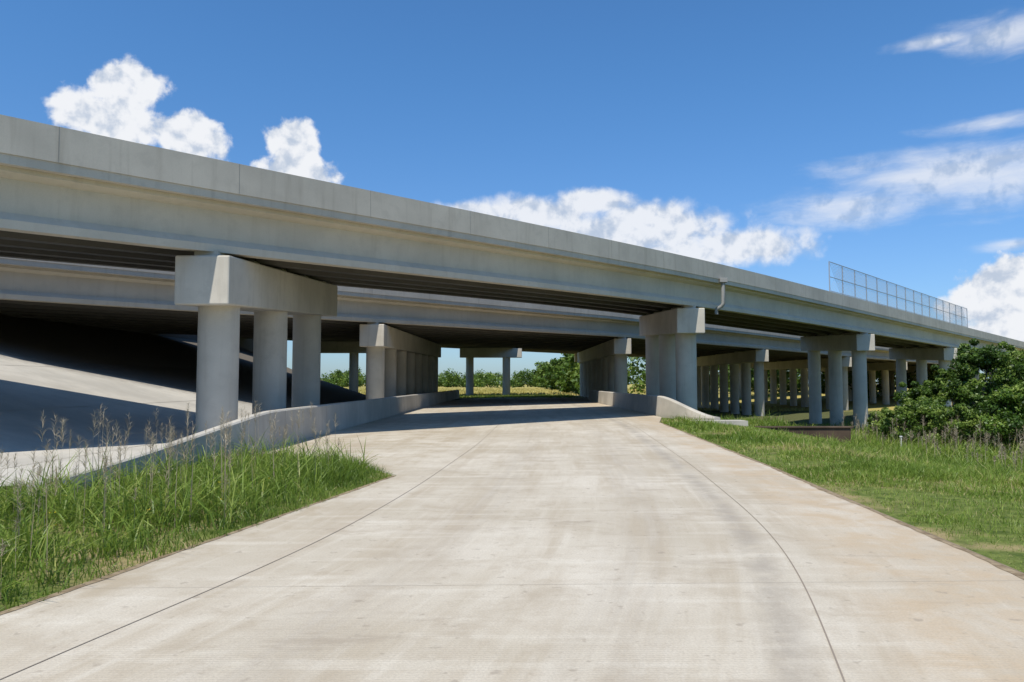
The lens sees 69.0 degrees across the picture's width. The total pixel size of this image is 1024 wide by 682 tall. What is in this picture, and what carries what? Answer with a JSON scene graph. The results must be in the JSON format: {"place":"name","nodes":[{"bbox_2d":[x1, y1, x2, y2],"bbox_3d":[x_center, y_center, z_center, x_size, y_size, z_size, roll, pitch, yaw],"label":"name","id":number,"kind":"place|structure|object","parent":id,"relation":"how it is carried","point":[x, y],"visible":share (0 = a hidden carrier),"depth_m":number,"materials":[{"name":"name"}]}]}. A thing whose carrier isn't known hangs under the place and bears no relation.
{"place":"outdoors","nodes":[
{"label":"outdoors","id":0,"kind":"place"},
{"bbox_2d":[0,314,365,485],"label":"slope paving","id":1,"kind":"structure","parent":0,"point":[74,375],"depth_m":32.46,"materials":[{"name":"concrete"}]},
{"bbox_2d":[0,395,1023,681],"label":"concrete road","id":2,"kind":"structure","parent":0,"point":[546,539],"depth_m":6.35,"materials":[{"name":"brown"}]},
{"bbox_2d":[0,384,1023,611],"bbox_3d":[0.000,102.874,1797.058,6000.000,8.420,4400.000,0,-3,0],"label":"ground","id":3,"kind":"structure","parent":0,"point":[796,417],"depth_m":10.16,"materials":[{"name":"green plant"}]},
{"bbox_2d":[65,322,253,351],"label":"abutment wall","id":4,"kind":"structure","parent":3,"relation":"on","point":[245,343],"depth_m":69.30,"materials":[{"name":"concrete"}]},
{"bbox_2d":[0,402,386,601],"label":"tall weeds","id":5,"kind":"object","parent":3,"relation":"on","point":[41,496],"visible":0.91,"depth_m":9.64,"materials":[{"name":"green plant"}]},
{"bbox_2d":[0,443,392,610],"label":"grass","id":6,"kind":"structure","parent":3,"relation":"on","point":[326,480],"depth_m":9.42,"materials":[{"name":"green plant"}]},
{"bbox_2d":[27,390,459,495],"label":"concrete barrier wall","id":7,"kind":"structure","parent":3,"relation":"on","point":[349,414],"depth_m":21.23,"materials":[{"name":"grey concrete"}]},
{"bbox_2d":[0,257,938,415],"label":"overpass bridge","id":8,"kind":"structure","parent":3,"relation":"on","point":[401,336],"depth_m":58.76,"materials":[{"name":"concrete"}]},
{"bbox_2d":[244,337,753,401],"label":"overpass bridge","id":9,"kind":"structure","parent":3,"relation":"on","point":[353,349],"depth_m":105.36,"materials":[{"name":"concrete"}]},
{"bbox_2d":[0,114,1023,433],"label":"overpass bridge","id":10,"kind":"structure","parent":3,"relation":"on","point":[226,242],"depth_m":27.16,"materials":[{"name":"concrete"}]},
{"bbox_2d":[828,261,967,326],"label":"chain link fence","id":11,"kind":"object","parent":10,"relation":"on","point":[854,284],"visible":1,"depth_m":70.46,"materials":[{"name":"silver metal"}]},
{"bbox_2d":[459,394,583,397],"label":"grass","id":12,"kind":"structure","parent":3,"relation":"on","point":[515,396],"depth_m":96.17,"materials":[{"name":"green plant"}]},
{"bbox_2d":[347,387,808,411],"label":"field grass","id":13,"kind":"structure","parent":3,"relation":"on","point":[521,391],"depth_m":134.51,"materials":[{"name":"plant"}]},
{"bbox_2d":[320,353,988,397],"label":"distant trees","id":14,"kind":"object","parent":3,"relation":"on","point":[562,374],"visible":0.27,"depth_m":195.29,"materials":[{"name":"green plant"}]},
{"bbox_2d":[589,390,719,419],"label":"concrete barrier wall","id":15,"kind":"structure","parent":3,"relation":"on","point":[662,406],"depth_m":41.66,"materials":[{"name":"grey concrete"}]},
{"bbox_2d":[692,420,747,425],"bbox_3d":[9.400,3.882,33.934,2.400,0.530,1.000,0,-3,0],"label":"concrete mow strip","id":16,"kind":"object","parent":3,"relation":"on","point":[740,422],"visible":0.21,"depth_m":33.45,"materials":[{"name":"grey concrete"}]},
{"bbox_2d":[754,426,852,443],"bbox_3d":[14.700,5.195,36.748,5.200,1.830,2.770,0,-3,0],"label":"drainage headwall","id":17,"kind":"object","parent":3,"relation":"on","point":[841,432],"visible":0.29,"depth_m":37.80,"materials":[{"name":"grey concrete"}]},
{"bbox_2d":[864,410,902,436],"bbox_3d":[25.105,5.802,49.664,2.694,2.506,2.918,2,-4,-31],"label":"shrub","id":18,"kind":"object","parent":3,"relation":"on","point":[873,416],"visible":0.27,"depth_m":49.61,"materials":[{"name":"green plant"}]},
{"bbox_2d":[870,404,931,441],"bbox_3d":[23.706,5.368,44.697,3.538,3.180,3.764,0,-3,0],"label":"shrub","id":19,"kind":"object","parent":3,"relation":"on","point":[907,415],"visible":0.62,"depth_m":44.51,"materials":[{"name":"green plant"}]},
{"bbox_2d":[889,395,950,432],"bbox_3d":[27.341,5.307,49.567,4.783,3.425,3.461,1,-3,-20],"label":"shrub","id":20,"kind":"object","parent":3,"relation":"on","point":[909,402],"visible":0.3,"depth_m":49.32,"materials":[{"name":"green plant"}]},
{"bbox_2d":[893,380,949,419],"bbox_3d":[31.304,5.167,55.822,4.050,4.558,4.314,2,-4,-27],"label":"bush","id":21,"kind":"object","parent":3,"relation":"on","point":[915,392],"visible":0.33,"depth_m":56.12,"materials":[{"name":"green plant"}]},
{"bbox_2d":[842,413,1023,475],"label":"tall weeds","id":22,"kind":"object","parent":3,"relation":"on","point":[1002,455],"visible":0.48,"depth_m":37.14,"materials":[{"name":"green plant"}]},
{"bbox_2d":[911,400,970,446],"bbox_3d":[24.825,5.089,43.268,3.421,3.297,3.572,0,-3,0],"label":"shrub","id":23,"kind":"object","parent":3,"relation":"on","point":[927,409],"visible":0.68,"depth_m":42.76,"materials":[{"name":"green plant"}]},
{"bbox_2d":[922,364,971,407],"bbox_3d":[32.187,4.464,53.599,4.166,5.654,4.030,1,-3,-16],"label":"bush","id":24,"kind":"object","parent":3,"relation":"on","point":[946,375],"visible":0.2,"depth_m":53.99,"materials":[{"name":"green plant"}]},
{"bbox_2d":[932,402,992,450],"bbox_3d":[25.633,5.066,42.030,3.434,3.269,3.743,0,-3,0],"label":"shrub","id":25,"kind":"object","parent":3,"relation":"on","point":[968,421],"visible":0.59,"depth_m":41.24,"materials":[{"name":"green plant"}]},
{"bbox_2d":[937,338,1023,430],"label":"bush","id":26,"kind":"object","parent":3,"relation":"on","point":[969,362],"visible":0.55,"depth_m":49.38,"materials":[{"name":"green plant"}]},
{"bbox_2d":[969,394,994,444],"bbox_3d":[27.215,4.864,42.273,2.937,3.779,3.252,0,-3,0],"label":"shrub","id":27,"kind":"object","parent":3,"relation":"on","point":[978,398],"visible":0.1,"depth_m":42.06,"materials":[{"name":"green plant"}]},
{"bbox_2d":[973,385,1023,451],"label":"vine covered shrub","id":28,"kind":"object","parent":3,"relation":"on","point":[993,412],"visible":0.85,"depth_m":38.56,"materials":[{"name":"green plant"}]},
{"bbox_2d":[988,344,1023,385],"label":"bush","id":29,"kind":"object","parent":3,"relation":"on","point":[1013,353],"visible":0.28,"depth_m":51.26,"materials":[{"name":"green plant"}]},
{"bbox_2d":[992,391,1023,453],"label":"vine covered shrub","id":30,"kind":"object","parent":3,"relation":"on","point":[1017,403],"visible":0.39,"depth_m":38.44,"materials":[{"name":"green plant"}]},
{"bbox_2d":[1008,353,1023,380],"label":"bush","id":31,"kind":"object","parent":3,"relation":"on","point":[1020,376],"visible":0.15,"depth_m":51.46,"materials":[{"name":"green plant"}]},
{"bbox_2d":[0,0,1023,383],"label":"sky","id":32,"kind":"structure","parent":0,"point":[782,139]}
]}

